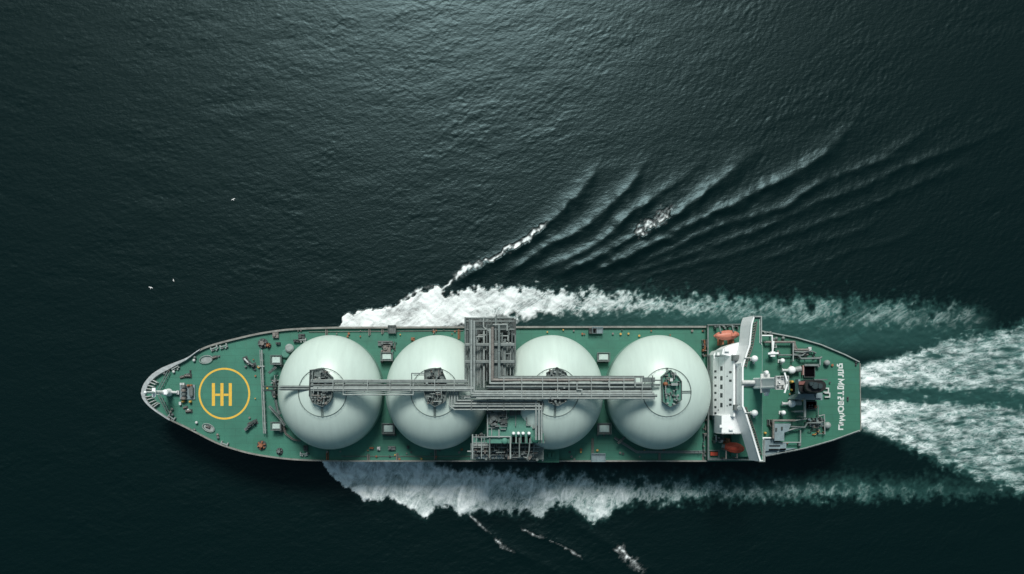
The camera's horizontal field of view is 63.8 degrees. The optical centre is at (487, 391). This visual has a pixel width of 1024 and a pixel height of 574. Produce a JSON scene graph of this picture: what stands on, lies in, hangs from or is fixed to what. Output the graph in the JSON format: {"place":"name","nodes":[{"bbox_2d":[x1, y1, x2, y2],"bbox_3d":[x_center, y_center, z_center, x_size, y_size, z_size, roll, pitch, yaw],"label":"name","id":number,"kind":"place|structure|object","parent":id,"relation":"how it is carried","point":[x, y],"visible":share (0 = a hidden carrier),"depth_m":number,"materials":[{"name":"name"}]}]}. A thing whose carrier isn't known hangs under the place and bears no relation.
{"place":"outdoors","nodes":[
{"label":"outdoors","id":0,"kind":"place"},
{"bbox_2d":[0,0,1023,573],"bbox_3d":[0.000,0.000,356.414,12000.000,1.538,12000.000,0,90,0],"label":"water","id":1,"kind":"structure","parent":0,"point":[352,156],"depth_m":356.99,"materials":[{"name":"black liquid"}]},
{"bbox_2d":[141,314,860,461],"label":"tanker ship","id":2,"kind":"object","parent":1,"relation":"in","point":[490,389],"visible":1,"depth_m":322.99,"materials":[{"name":"paint"}]},
{"bbox_2d":[714,330,738,339],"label":"lifeboat","id":3,"kind":"object","parent":2,"relation":"on","point":[727,335],"visible":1,"depth_m":326.39,"materials":[{"name":"orange plastic"}]},
{"bbox_2d":[721,442,744,452],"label":"lifeboat","id":4,"kind":"object","parent":2,"relation":"on","point":[733,447],"visible":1,"depth_m":326.51,"materials":[{"name":"orange plastic"}]},
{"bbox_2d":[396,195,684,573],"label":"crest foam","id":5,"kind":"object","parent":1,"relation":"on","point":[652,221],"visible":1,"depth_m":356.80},
{"bbox_2d":[337,275,999,359],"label":"bow foam","id":6,"kind":"object","parent":1,"relation":"on","point":[856,325],"visible":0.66,"depth_m":356.98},
{"bbox_2d":[321,461,1022,530],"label":"side foam","id":7,"kind":"object","parent":1,"relation":"on","point":[595,494],"visible":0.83,"depth_m":356.96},
{"bbox_2d":[857,315,1023,502],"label":"wake foam","id":8,"kind":"object","parent":1,"relation":"on","point":[952,402],"visible":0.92,"depth_m":357.00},
{"bbox_2d":[710,452,717,455],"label":"storage chest","id":9,"kind":"object","parent":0,"point":[713,453],"visible":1,"depth_m":332.89,"materials":[{"name":"metal"}]}
]}

